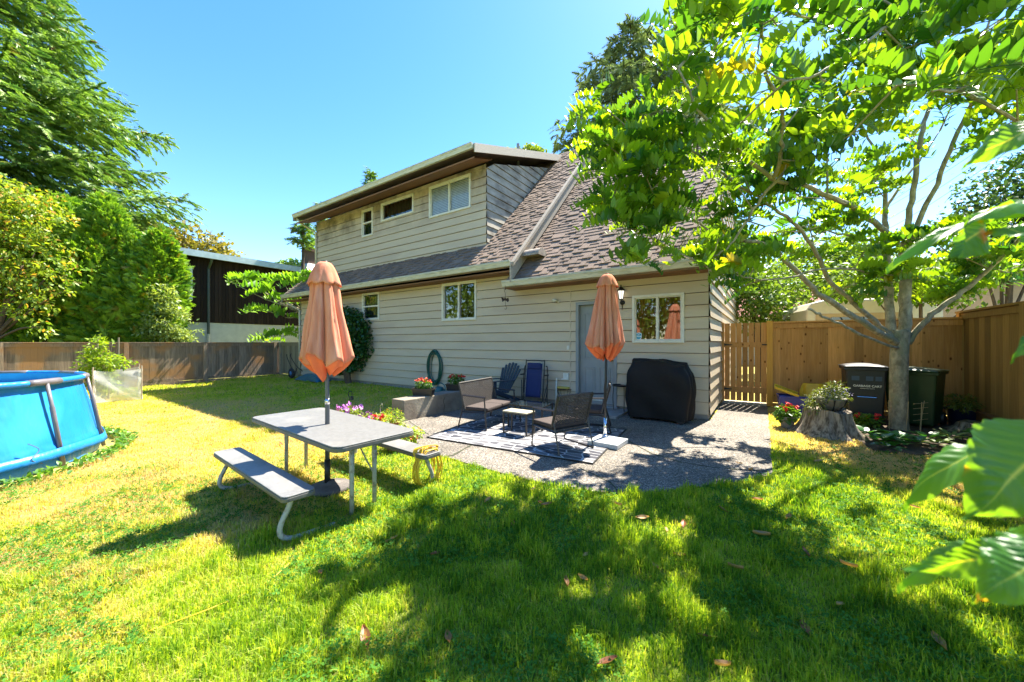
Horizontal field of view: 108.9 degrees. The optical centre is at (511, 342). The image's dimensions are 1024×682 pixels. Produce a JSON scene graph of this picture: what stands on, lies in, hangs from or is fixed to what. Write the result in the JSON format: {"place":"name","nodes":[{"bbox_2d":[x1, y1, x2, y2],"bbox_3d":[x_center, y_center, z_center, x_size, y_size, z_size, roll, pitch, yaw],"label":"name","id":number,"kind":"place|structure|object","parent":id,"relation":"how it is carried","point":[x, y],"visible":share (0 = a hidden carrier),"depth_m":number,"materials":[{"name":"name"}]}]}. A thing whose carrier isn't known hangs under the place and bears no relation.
{"place":"outdoors","nodes":[
{"label":"outdoors","id":0,"kind":"place"},
{"bbox_2d":[0,365,1023,681],"bbox_3d":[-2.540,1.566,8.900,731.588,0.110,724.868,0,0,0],"label":"lawn","id":1,"kind":"structure","parent":0,"point":[512,619],"depth_m":2.48,"materials":[{"name":"plant"}]},
{"bbox_2d":[0,203,80,335],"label":"cedar tree","id":2,"kind":"object","parent":1,"relation":"on","point":[28,303],"depth_m":14.77,"materials":[{"name":"green plant"}]},
{"bbox_2d":[0,174,84,341],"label":"maple tree","id":3,"kind":"object","parent":1,"relation":"on","point":[13,221],"visible":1,"depth_m":12.87,"materials":[{"name":"green plant"}]},
{"bbox_2d":[0,190,97,341],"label":"cedar tree","id":4,"kind":"object","parent":1,"relation":"on","point":[71,203],"visible":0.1,"depth_m":14.10,"materials":[{"name":"green plant"}]},
{"bbox_2d":[0,370,107,480],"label":"frame pool","id":5,"kind":"structure","parent":1,"relation":"on","point":[49,418],"depth_m":4.69,"materials":[{"name":"plastic"}]},
{"bbox_2d":[0,425,139,487],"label":"weeds","id":6,"kind":"object","parent":1,"relation":"on","point":[124,435],"visible":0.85,"depth_m":4.84,"materials":[{"name":"green plant"}]},
{"bbox_2d":[40,191,145,341],"bbox_3d":[-16.653,-2.340,14.979,3.720,7.680,3.404,0,0,41],"label":"cedar tree","id":7,"kind":"object","parent":1,"relation":"on","point":[105,222],"visible":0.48,"depth_m":14.10,"materials":[{"name":"green plant"}]},
{"bbox_2d":[69,334,137,398],"bbox_3d":[-11.438,0.638,10.287,1.674,1.927,0.855,0,0,0],"label":"vegetable plant","id":8,"kind":"object","parent":1,"relation":"on","point":[99,363],"visible":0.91,"depth_m":10.24,"materials":[{"name":"green plant"}]},
{"bbox_2d":[0,0,208,237],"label":"spruce tree","id":9,"kind":"object","parent":1,"relation":"on","point":[48,98],"visible":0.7,"depth_m":17.32,"materials":[{"name":"green plant"}]},
{"bbox_2d":[92,364,142,399],"bbox_3d":[-11.096,1.126,10.311,1.439,0.952,1.040,0,0,38],"label":"netted plot","id":10,"kind":"object","parent":1,"relation":"on","point":[114,388],"visible":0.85,"depth_m":9.92,"materials":[{"name":"white"}]},
{"bbox_2d":[93,231,172,341],"bbox_3d":[-15.481,-1.577,15.306,2.998,6.153,2.965,0,0,32],"label":"cedar tree","id":11,"kind":"object","parent":1,"relation":"on","point":[117,261],"visible":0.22,"depth_m":14.31,"materials":[{"name":"green plant"}]},
{"bbox_2d":[0,342,278,389],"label":"board fence","id":12,"kind":"object","parent":1,"relation":"on","point":[161,363],"visible":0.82,"depth_m":13.78,"materials":[{"name":"wood"}]},
{"bbox_2d":[121,224,195,341],"bbox_3d":[-14.637,-1.712,15.168,2.438,6.423,2.548,0,0,-43],"label":"cedar tree","id":13,"kind":"object","parent":1,"relation":"on","point":[159,257],"visible":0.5,"depth_m":14.73,"materials":[{"name":"green plant"}]},
{"bbox_2d":[120,283,204,341],"bbox_3d":[-13.794,-0.440,14.611,3.141,3.891,1.409,0,0,0],"label":"broadleaf bush","id":14,"kind":"object","parent":1,"relation":"on","point":[184,334],"visible":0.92,"depth_m":14.39,"materials":[{"name":"green plant"}]},
{"bbox_2d":[139,217,245,256],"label":"maple tree","id":15,"kind":"object","parent":1,"relation":"on","point":[219,247],"visible":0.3,"depth_m":27.66,"materials":[{"name":"yellow plant"}]},
{"bbox_2d":[102,519,289,633],"bbox_3d":[-2.758,1.594,2.605,2.259,0.030,0.765,0,0,18],"label":"garden hose","id":16,"kind":"object","parent":1,"relation":"on","point":[163,625],"visible":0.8,"depth_m":2.16,"materials":[{"name":"rubber"}]},
{"bbox_2d":[180,247,300,341],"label":"neighbour house","id":17,"kind":"structure","parent":1,"relation":"on","point":[217,301],"depth_m":18.14,"materials":[{"name":"paint"}]},
{"bbox_2d":[301,248,314,270],"bbox_3d":[-11.536,-4.875,21.000,1.100,1.750,1.100,0,0,34],"label":"chimney","id":18,"kind":"object","parent":17,"relation":"on","point":[309,256],"visible":0.29,"depth_m":20.69,"materials":[{"name":"brick"}]},
{"bbox_2d":[225,266,310,344],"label":"sumac tree","id":19,"kind":"object","parent":1,"relation":"on","point":[252,277],"visible":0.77,"depth_m":16.45,"materials":[{"name":"green plant"}]},
{"bbox_2d":[274,257,300,266],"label":"conifer bush","id":20,"kind":"object","parent":1,"relation":"on","point":[293,262],"visible":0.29,"depth_m":29.51,"materials":[{"name":"green plant"}]},
{"bbox_2d":[279,342,301,376],"bbox_3d":[-10.009,0.848,16.527,2.010,1.705,0.150,0,0,34],"label":"board fence","id":21,"kind":"object","parent":1,"relation":"on","point":[289,348],"visible":0.74,"depth_m":16.59,"materials":[{"name":"wood"}]},
{"bbox_2d":[286,354,301,377],"bbox_3d":[-8.998,0.987,15.186,0.779,1.038,0.345,0,0,28],"label":"hand cart","id":22,"kind":"object","parent":1,"relation":"on","point":[291,372],"visible":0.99,"depth_m":15.09,"materials":[{"name":"black metal"}]},
{"bbox_2d":[284,221,315,369],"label":"fir tree","id":23,"kind":"object","parent":1,"relation":"on","point":[305,241],"visible":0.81,"depth_m":19.88,"materials":[{"name":"green plant"}]},
{"bbox_2d":[294,373,330,381],"bbox_3d":[-7.759,1.351,14.263,1.700,0.281,0.600,0,0,34],"label":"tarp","id":24,"kind":"object","parent":1,"relation":"on","point":[312,377],"visible":0.7,"depth_m":13.99,"materials":[{"name":"plastic"}]},
{"bbox_2d":[298,261,354,496],"bbox_3d":[-1.993,0.358,3.966,0.540,2.483,0.538,0,0,0],"label":"parasol","id":25,"kind":"object","parent":1,"relation":"on","point":[326,350],"visible":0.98,"depth_m":3.85,"materials":[{"name":"fabric"}]},
{"bbox_2d":[213,408,440,540],"bbox_3d":[-2.039,1.262,4.037,2.084,0.753,1.589,0,0,38],"label":"picnic table","id":26,"kind":"object","parent":1,"relation":"on","point":[341,432],"visible":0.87,"depth_m":3.62,"materials":[{"name":"plastic"}]},
{"bbox_2d":[412,444,442,486],"bbox_3d":[-0.803,1.360,3.914,0.518,0.490,0.335,0,0,38],"label":"extension cord","id":27,"kind":"object","parent":26,"relation":"hanging from","point":[416,465],"visible":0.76,"depth_m":3.96,"materials":[{"name":"plastic"}]},
{"bbox_2d":[336,401,362,414],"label":"flowers","id":28,"kind":"object","parent":1,"relation":"on","point":[348,407],"visible":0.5,"depth_m":6.74,"materials":[{"name":"plant"}]},
{"bbox_2d":[337,305,377,383],"bbox_3d":[-6.012,0.080,13.410,2.586,2.982,1.524,0,0,33],"label":"climbing shrub","id":29,"kind":"object","parent":1,"relation":"on","point":[358,330],"visible":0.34,"depth_m":13.03,"materials":[{"name":"green plant"}]},
{"bbox_2d":[360,624,370,648],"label":"fallen leaf","id":30,"kind":"object","parent":1,"relation":"on","point":[364,628],"visible":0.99,"depth_m":1.98,"materials":[{"name":"plant"}]},
{"bbox_2d":[357,411,379,418],"bbox_3d":[-2.444,1.365,6.283,0.400,0.358,0.444,0,0,18],"label":"flower pot","id":31,"kind":"object","parent":1,"relation":"on","point":[367,414],"visible":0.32,"depth_m":6.28,"materials":[{"name":"plant"}]},
{"bbox_2d":[360,165,377,184],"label":"fir tree","id":32,"kind":"object","parent":1,"relation":"on","point":[369,176],"visible":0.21,"depth_m":33.78,"materials":[{"name":"green plant"}]},
{"bbox_2d":[370,413,388,422],"bbox_3d":[-2.211,1.353,5.992,0.368,0.363,0.350,0,0,9],"label":"flower pot","id":33,"kind":"object","parent":1,"relation":"on","point":[381,417],"visible":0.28,"depth_m":5.98,"materials":[{"name":"plant"}]},
{"bbox_2d":[378,407,405,425],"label":"plant","id":34,"kind":"object","parent":1,"relation":"on","point":[393,421],"visible":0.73,"depth_m":6.34,"materials":[{"name":"plant"}]},
{"bbox_2d":[401,425,424,442],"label":"plant","id":35,"kind":"object","parent":1,"relation":"on","point":[414,437],"visible":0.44,"depth_m":5.30,"materials":[{"name":"plant"}]},
{"bbox_2d":[392,386,491,421],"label":"retaining wall","id":36,"kind":"structure","parent":1,"relation":"on","point":[413,407],"depth_m":7.43,"materials":[{"name":"concrete"}]},
{"bbox_2d":[410,377,435,395],"bbox_3d":[-1.829,0.907,7.578,0.484,0.385,0.272,0,0,9],"label":"planter box","id":37,"kind":"object","parent":36,"relation":"on","point":[423,389],"visible":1,"depth_m":7.52,"materials":[{"name":"plastic"}]},
{"bbox_2d":[429,382,445,391],"bbox_3d":[-2.107,1.288,10.201,0.614,0.434,0.280,0,0,24],"label":"watering can","id":38,"kind":"object","parent":36,"relation":"on","point":[439,388],"visible":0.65,"depth_m":10.07,"materials":[{"name":"teal plastic"}]},
{"bbox_2d":[445,374,465,390],"bbox_3d":[-1.276,0.905,8.385,0.485,0.389,0.294,0,0,4],"label":"planter box","id":39,"kind":"object","parent":36,"relation":"on","point":[451,386],"visible":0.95,"depth_m":8.32,"materials":[{"name":"plastic"}]},
{"bbox_2d":[280,118,738,419],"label":"house","id":40,"kind":"structure","parent":1,"relation":"on","point":[421,276],"depth_m":10.55,"materials":[{"name":"paint"}]},
{"bbox_2d":[361,207,376,237],"bbox_3d":[-5.362,-4.485,13.801,0.680,1.030,0.258,0,0,34],"label":"window","id":41,"kind":"structure","parent":40,"relation":"in","point":[367,219],"depth_m":13.88,"materials":[{"name":"white glass"}]},
{"bbox_2d":[362,292,384,319],"bbox_3d":[-5.007,-1.290,13.196,0.990,0.980,0.258,0,0,34],"label":"window","id":42,"kind":"structure","parent":40,"relation":"in","point":[370,301],"depth_m":13.30,"materials":[{"name":"white glass"}]},
{"bbox_2d":[381,193,418,222],"bbox_3d":[-3.958,-4.680,12.843,1.740,0.660,0.258,0,0,34],"label":"window","id":43,"kind":"structure","parent":40,"relation":"in","point":[404,205],"depth_m":12.91,"materials":[{"name":"white glass"}]},
{"bbox_2d":[426,349,442,385],"bbox_3d":[-2.403,0.859,11.192,0.670,1.281,0.189,0,0,34],"label":"hose coil","id":44,"kind":"object","parent":40,"relation":"attached to","point":[440,371],"visible":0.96,"depth_m":11.18,"materials":[{"name":"green rubber"}]},
{"bbox_2d":[429,173,474,218],"bbox_3d":[-1.894,-4.510,11.432,1.760,1.020,0.258,0,0,34],"label":"window","id":45,"kind":"structure","parent":40,"relation":"in","point":[452,195],"depth_m":11.37,"materials":[{"name":"clear glass"}]},
{"bbox_2d":[442,280,481,320],"bbox_3d":[-1.506,-1.205,10.804,1.350,1.130,0.258,0,0,34],"label":"window","id":46,"kind":"structure","parent":40,"relation":"in","point":[459,301],"depth_m":10.86,"materials":[{"name":"clear glass"}]},
{"bbox_2d":[580,305,613,404],"bbox_3d":[1.948,0.280,8.404,0.834,2.290,0.125,0,0,34],"label":"door","id":47,"kind":"structure","parent":40,"relation":"in","point":[592,369],"depth_m":8.51,"materials":[{"name":"grey metal"}]},
{"bbox_2d":[617,285,624,307],"bbox_3d":[2.366,-0.975,7.935,0.180,0.550,0.188,0,0,34],"label":"wall lantern","id":48,"kind":"object","parent":40,"relation":"attached to","point":[620,291],"depth_m":7.89,"materials":[{"name":"glass"}]},
{"bbox_2d":[632,292,685,342],"bbox_3d":[3.071,-0.495,7.677,1.025,1.010,0.258,0,0,34],"label":"window","id":49,"kind":"structure","parent":40,"relation":"in","point":[659,318],"depth_m":7.71,"materials":[{"name":"clear glass"}]},
{"bbox_2d":[721,322,766,405],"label":"garden gate","id":50,"kind":"structure","parent":40,"relation":"attached to","point":[739,344],"depth_m":8.92,"materials":[{"name":"brown wood"}]},
{"bbox_2d":[0,441,1023,681],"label":"clover","id":51,"kind":"object","parent":1,"relation":"on","point":[589,666],"visible":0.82,"depth_m":2.67,"materials":[{"name":"green plant"}]},
{"bbox_2d":[507,142,547,152],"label":"broadleaf tree","id":52,"kind":"object","parent":1,"relation":"on","point":[529,146],"visible":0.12,"depth_m":38.94,"materials":[{"name":"green plant"}]},
{"bbox_2d":[441,149,765,475],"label":"leaf litter","id":53,"kind":"object","parent":1,"relation":"on","point":[590,254],"visible":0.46,"depth_m":8.88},
{"bbox_2d":[596,655,616,664],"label":"fallen leaf","id":54,"kind":"object","parent":1,"relation":"on","point":[606,659],"visible":1,"depth_m":1.82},
{"bbox_2d":[549,13,776,225],"bbox_3d":[7.843,-10.966,26.016,14.504,24.932,18.949,0,0,0],"label":"deodar tree","id":55,"kind":"object","parent":1,"relation":"on","point":[629,69],"visible":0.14,"depth_m":24.28,"materials":[{"name":"green plant"}]},
{"bbox_2d":[636,11,734,120],"bbox_3d":[12.272,-11.507,27.381,6.908,26.013,6.628,0,0,-32],"label":"deodar tree","id":56,"kind":"object","parent":1,"relation":"on","point":[674,56],"visible":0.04,"depth_m":26.80,"materials":[{"name":"green plant"}]},
{"bbox_2d":[714,659,730,665],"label":"fallen leaf","id":57,"kind":"object","parent":1,"relation":"on","point":[720,662],"visible":1,"depth_m":1.80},
{"bbox_2d":[753,530,770,534],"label":"fallen leaf","id":58,"kind":"object","parent":1,"relation":"on","point":[758,532],"visible":1,"depth_m":2.89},
{"bbox_2d":[767,321,772,405],"bbox_3d":[6.079,0.500,8.637,0.120,2.000,0.120,0,0,34],"label":"gate post","id":59,"kind":"object","parent":1,"relation":"on","point":[769,363],"visible":0.93,"depth_m":8.58,"materials":[{"name":"wood"}]},
{"bbox_2d":[735,225,821,381],"bbox_3d":[10.081,-1.643,14.365,4.243,6.345,4.150,0,0,0],"label":"hedge tree","id":60,"kind":"object","parent":1,"relation":"on","point":[762,304],"visible":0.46,"depth_m":13.91,"materials":[{"name":"green plant"}]},
{"bbox_2d":[772,402,801,427],"bbox_3d":[4.843,1.271,6.451,0.426,0.458,0.527,0,0,26],"label":"flower pot","id":61,"kind":"object","parent":1,"relation":"on","point":[788,415],"visible":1,"depth_m":6.37,"materials":[{"name":"green plant"}]},
{"bbox_2d":[776,393,808,413],"bbox_3d":[6.002,1.315,7.839,0.517,0.375,0.402,0,0,30],"label":"recycling box","id":62,"kind":"object","parent":1,"relation":"on","point":[783,398],"visible":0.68,"depth_m":7.69,"materials":[{"name":"plastic"}]},
{"bbox_2d":[737,289,867,364],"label":"distant house","id":63,"kind":"structure","parent":1,"relation":"on","point":[819,299],"depth_m":24.68,"materials":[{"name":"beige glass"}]},
{"bbox_2d":[789,406,870,442],"bbox_3d":[5.193,1.292,6.016,1.001,0.455,1.036,0,0,20],"label":"tree stump","id":64,"kind":"object","parent":1,"relation":"on","point":[834,425],"visible":0.96,"depth_m":5.75,"materials":[{"name":"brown wood"}]},
{"bbox_2d":[802,386,853,416],"bbox_3d":[5.143,0.983,5.964,0.712,0.551,0.547,0,0,0],"label":"potted plant","id":65,"kind":"object","parent":64,"relation":"on","point":[824,401],"visible":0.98,"depth_m":5.90,"materials":[{"name":"green plant"}]},
{"bbox_2d":[823,380,848,396],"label":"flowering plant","id":66,"kind":"object","parent":65,"relation":"in","point":[833,386],"visible":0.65,"depth_m":6.17,"materials":[{"name":"green plant"}]},
{"bbox_2d":[758,226,931,307],"bbox_3d":[17.079,-2.141,18.488,11.124,7.355,4.706,0,0,-11],"label":"hedge tree","id":67,"kind":"object","parent":1,"relation":"on","point":[833,260],"visible":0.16,"depth_m":17.36,"materials":[{"name":"green plant"}]},
{"bbox_2d":[783,293,942,320],"bbox_3d":[11.961,-0.025,12.264,4.200,3.050,2.230,0,0,20],"label":"camper","id":68,"kind":"object","parent":1,"relation":"on","point":[823,308],"visible":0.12,"depth_m":11.66,"materials":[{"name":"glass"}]},
{"bbox_2d":[831,317,867,319],"bbox_3d":[10.690,-0.600,11.547,1.000,0.400,0.014,0,0,20],"label":"window","id":69,"kind":"structure","parent":68,"relation":"in","point":[834,318],"depth_m":11.62,"materials":[{"name":"white glass"}]},
{"bbox_2d":[773,317,962,419],"bbox_3d":[7.365,0.547,7.807,2.980,2.065,0.150,0,0,34],"label":"board fence","id":70,"kind":"object","parent":1,"relation":"on","point":[817,351],"visible":0.53,"depth_m":7.93,"materials":[{"name":"brown wood"}]},
{"bbox_2d":[816,255,1006,317],"bbox_3d":[10.798,-0.488,10.152,4.087,3.991,2.046,0,0,19],"label":"hedge tree","id":71,"kind":"object","parent":1,"relation":"on","point":[845,278],"visible":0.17,"depth_m":10.17,"materials":[{"name":"green plant"}]},
{"bbox_2d":[859,415,972,455],"bbox_3d":[6.912,1.540,6.345,3.292,0.080,3.360,0,0,9],"label":"soil bed","id":72,"kind":"object","parent":1,"relation":"on","point":[916,448],"visible":0.07,"depth_m":5.48,"materials":[{"name":"soil"}]},
{"bbox_2d":[557,0,1023,429],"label":"walnut tree","id":73,"kind":"object","parent":72,"relation":"on","point":[974,67],"visible":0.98,"depth_m":4.38,"materials":[{"name":"green plant"}]},
{"bbox_2d":[799,383,825,405],"bbox_3d":[6.436,1.190,7.827,0.528,0.620,0.249,0,0,30],"label":"yellow bag","id":74,"kind":"object","parent":72,"relation":"on","point":[806,389],"visible":0.39,"depth_m":7.79,"materials":[{"name":"plastic"}]},
{"bbox_2d":[838,363,888,422],"bbox_3d":[6.653,0.945,6.950,0.637,1.110,0.798,0,0,36],"label":"garbage cart","id":75,"kind":"object","parent":72,"relation":"on","point":[865,383],"visible":0.97,"depth_m":6.69,"materials":[{"name":"grey plastic"}]},
{"bbox_2d":[852,412,886,427],"bbox_3d":[6.246,1.383,6.479,0.607,0.281,0.437,0,0,0],"label":"geranium","id":76,"kind":"object","parent":72,"relation":"on","point":[860,418],"visible":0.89,"depth_m":6.40,"materials":[{"name":"green plant"}]},
{"bbox_2d":[856,425,885,434],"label":"hosta plant","id":77,"kind":"object","parent":72,"relation":"on","point":[878,432],"visible":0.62,"depth_m":5.78,"materials":[{"name":"green plant"}]},
{"bbox_2d":[861,430,901,445],"bbox_3d":[5.434,1.389,5.370,0.386,0.126,0.501,0,0,0],"label":"hosta plant","id":78,"kind":"object","parent":72,"relation":"on","point":[886,437],"visible":0.92,"depth_m":5.37,"materials":[{"name":"green plant"}]},
{"bbox_2d":[871,437,907,451],"bbox_3d":[5.174,1.394,5.048,0.303,0.131,0.354,0,0,-24],"label":"hosta plant","id":79,"kind":"object","parent":72,"relation":"on","point":[882,443],"visible":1,"depth_m":5.03,"materials":[{"name":"green plant"}]},
{"bbox_2d":[873,428,916,440],"bbox_3d":[5.710,1.388,5.466,0.454,0.161,0.457,0,0,0],"label":"hosta plant","id":80,"kind":"object","parent":72,"relation":"on","point":[897,433],"visible":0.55,"depth_m":5.49,"materials":[{"name":"green plant"}]},
{"bbox_2d":[887,400,927,430],"bbox_3d":[6.773,1.250,6.211,0.661,0.502,0.172,0,0,0],"label":"cane frame","id":81,"kind":"object","parent":72,"relation":"on","point":[888,413],"visible":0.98,"depth_m":6.19,"materials":[{"name":"wood"}]},
{"bbox_2d":[891,436,926,444],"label":"hosta plant","id":82,"kind":"object","parent":72,"relation":"on","point":[915,439],"visible":0.93,"depth_m":5.24,"materials":[{"name":"green plant"}]},
{"bbox_2d":[886,367,949,426],"bbox_3d":[7.379,0.973,6.708,0.898,1.054,0.736,0,0,-32],"label":"garbage cart","id":83,"kind":"object","parent":72,"relation":"on","point":[926,384],"visible":0.61,"depth_m":6.40,"materials":[{"name":"green plastic"}]},
{"bbox_2d":[906,430,946,438],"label":"hosta plant","id":84,"kind":"object","parent":72,"relation":"on","point":[930,434],"visible":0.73,"depth_m":5.47,"materials":[{"name":"green plant"}]},
{"bbox_2d":[918,438,954,447],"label":"hosta plant","id":85,"kind":"object","parent":72,"relation":"on","point":[940,441],"visible":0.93,"depth_m":5.16,"materials":[{"name":"green plant"}]},
{"bbox_2d":[935,428,970,438],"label":"hosta plant","id":86,"kind":"object","parent":72,"relation":"on","point":[946,433],"visible":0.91,"depth_m":5.57,"materials":[{"name":"green plant"}]},
{"bbox_2d":[945,420,981,435],"bbox_3d":[7.909,1.417,6.002,1.111,0.205,1.150,0,0,-45],"label":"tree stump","id":87,"kind":"object","parent":72,"relation":"on","point":[960,425],"visible":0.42,"depth_m":6.16,"materials":[{"name":"grey wood"}]},
{"bbox_2d":[943,393,985,424],"bbox_3d":[8.175,1.214,6.633,0.907,0.572,0.687,0,0,-37],"label":"flower pot","id":88,"kind":"object","parent":72,"relation":"on","point":[956,411],"visible":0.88,"depth_m":6.54,"materials":[{"name":"blue ceramic"}]},
{"bbox_2d":[963,406,1004,421],"bbox_3d":[7.666,1.350,5.737,0.120,0.300,2.861,0,0,37],"label":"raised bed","id":89,"kind":"object","parent":72,"relation":"on","point":[981,416],"depth_m":6.17,"materials":[{"name":"brown wood"}]},
{"bbox_2d":[931,630,946,649],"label":"fallen leaf","id":90,"kind":"object","parent":1,"relation":"on","point":[941,643],"visible":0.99,"depth_m":1.84,"materials":[{"name":"plant"}]},
{"bbox_2d":[886,120,1023,605],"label":"leaf shrub","id":91,"kind":"object","parent":1,"relation":"on","point":[984,466],"visible":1,"depth_m":0.61,"materials":[{"name":"green plant"}]},
{"bbox_2d":[922,149,1023,305],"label":"hedge tree","id":92,"kind":"object","parent":1,"relation":"on","point":[992,199],"visible":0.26,"depth_m":10.97,"materials":[{"name":"green plant"}]},
{"bbox_2d":[943,278,1023,316],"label":"stucco building","id":93,"kind":"structure","parent":1,"relation":"on","point":[986,298],"depth_m":11.89,"materials":[{"name":"paint"}]},
{"bbox_2d":[955,301,1023,419],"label":"board fence","id":94,"kind":"object","parent":1,"relation":"on","point":[992,378],"visible":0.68,"depth_m":6.02,"materials":[{"name":"brown wood"}]},
{"bbox_2d":[0,0,1023,286],"label":"sky","id":95,"kind":"structure","parent":0,"point":[273,109],"materials":[{"name":"blue"}]},
{"bbox_2d":[403,400,772,493],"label":"patio","id":96,"kind":"structure","parent":0,"point":[628,463],"depth_m":4.94,"materials":[{"name":"concrete"}]},
{"bbox_2d":[482,362,520,400],"bbox_3d":[-0.295,1.005,9.105,0.950,0.990,0.762,0,0,-38],"label":"adirondack chair","id":97,"kind":"object","parent":96,"relation":"on","point":[507,380],"visible":0.72,"depth_m":9.16,"materials":[{"name":"blue plastic"}]},
{"bbox_2d":[426,414,625,463],"bbox_3d":[0.307,1.488,6.009,2.657,0.012,2.032,0,0,28],"label":"rug","id":98,"kind":"object","parent":96,"relation":"on","point":[515,439],"visible":0.72,"depth_m":5.66,"materials":[{"name":"grey fabric"}]},
{"bbox_2d":[458,377,515,430],"bbox_3d":[-0.433,1.095,6.752,0.598,0.798,1.150,0,0,27],"label":"loveseat","id":99,"kind":"object","parent":98,"relation":"on","point":[471,403],"visible":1,"depth_m":6.62,"materials":[{"name":"wicker"}]},
{"bbox_2d":[503,408,534,436],"bbox_3d":[0.111,1.304,5.985,0.466,0.375,0.266,0,0,34],"label":"side table","id":100,"kind":"object","parent":98,"relation":"on","point":[521,412],"visible":0.95,"depth_m":5.95,"materials":[{"name":"white metal"}]},
{"bbox_2d":[508,400,552,430],"bbox_3d":[0.330,1.288,6.500,0.660,0.407,0.500,0,0,27],"label":"glass table","id":101,"kind":"object","parent":98,"relation":"on","point":[523,403],"visible":0.86,"depth_m":6.42,"materials":[{"name":"glass"}]},
{"bbox_2d":[531,392,593,455],"bbox_3d":[0.714,1.095,5.208,0.670,0.798,0.617,0,0,-34],"label":"wicker armchair","id":102,"kind":"object","parent":98,"relation":"on","point":[556,424],"visible":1,"depth_m":5.06,"materials":[{"name":"wicker"}]},
{"bbox_2d":[572,380,611,433],"bbox_3d":[1.385,1.085,6.299,0.637,0.817,0.630,0,0,15],"label":"wicker armchair","id":103,"kind":"object","parent":98,"relation":"on","point":[596,409],"visible":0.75,"depth_m":6.03,"materials":[{"name":"wicker"}]},
{"bbox_2d":[585,273,627,449],"bbox_3d":[1.410,0.226,5.520,0.608,2.541,0.660,0,0,36],"label":"parasol","id":104,"kind":"object","parent":98,"relation":"on","point":[605,340],"visible":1,"depth_m":5.40,"materials":[{"name":"fabric"}]},
{"bbox_2d":[520,359,548,401],"bbox_3d":[0.541,0.951,8.908,0.744,1.064,0.283,0,0,30],"label":"folding lounger","id":105,"kind":"object","parent":96,"relation":"on","point":[533,378],"visible":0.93,"depth_m":8.86,"materials":[{"name":"fabric"}]},
{"bbox_2d":[409,421,760,490],"bbox_3d":[0.339,1.496,5.054,5.514,0.001,2.172,0,0,18],"label":"paving joint","id":106,"kind":"object","parent":96,"relation":"on","point":[595,474],"visible":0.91,"depth_m":4.60,"materials":[{"name":"concrete"}]},
{"bbox_2d":[625,358,695,423],"bbox_3d":[2.880,0.908,7.150,1.282,1.184,0.628,0,0,34],"label":"covered grill","id":107,"kind":"object","parent":96,"relation":"on","point":[664,389],"visible":1,"depth_m":6.88,"materials":[{"name":"black fabric"}]},
{"bbox_2d":[774,384,798,396],"bbox_3d":[5.867,1.027,7.831,0.438,0.246,0.263,0,0,30],"label":"yellow tray","id":108,"kind":"object","parent":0,"point":[785,390],"visible":1,"depth_m":7.82,"materials":[{"name":"plastic"}]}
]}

